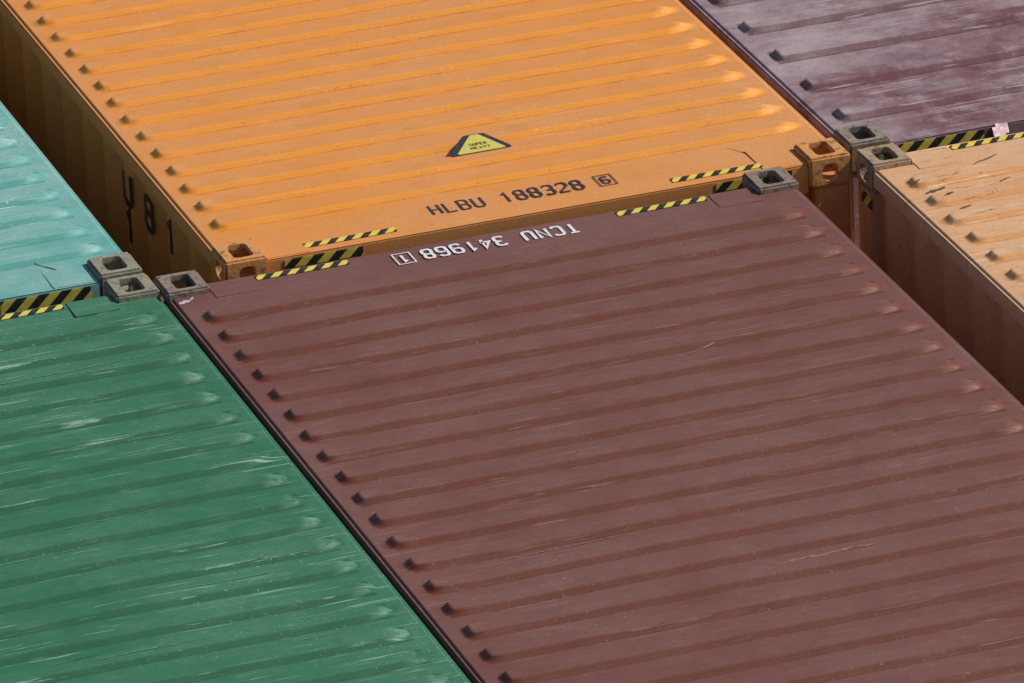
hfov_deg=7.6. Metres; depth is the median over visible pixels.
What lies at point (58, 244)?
shipping container
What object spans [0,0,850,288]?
shipping container
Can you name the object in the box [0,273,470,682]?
shipping container
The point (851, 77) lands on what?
shipping container
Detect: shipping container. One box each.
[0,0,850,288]
[0,101,142,314]
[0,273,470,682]
[154,166,1023,682]
[679,0,1023,247]
[855,132,1023,405]
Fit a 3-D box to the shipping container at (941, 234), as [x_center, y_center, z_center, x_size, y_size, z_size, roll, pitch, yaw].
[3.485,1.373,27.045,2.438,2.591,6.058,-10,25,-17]
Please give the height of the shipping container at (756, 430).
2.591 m

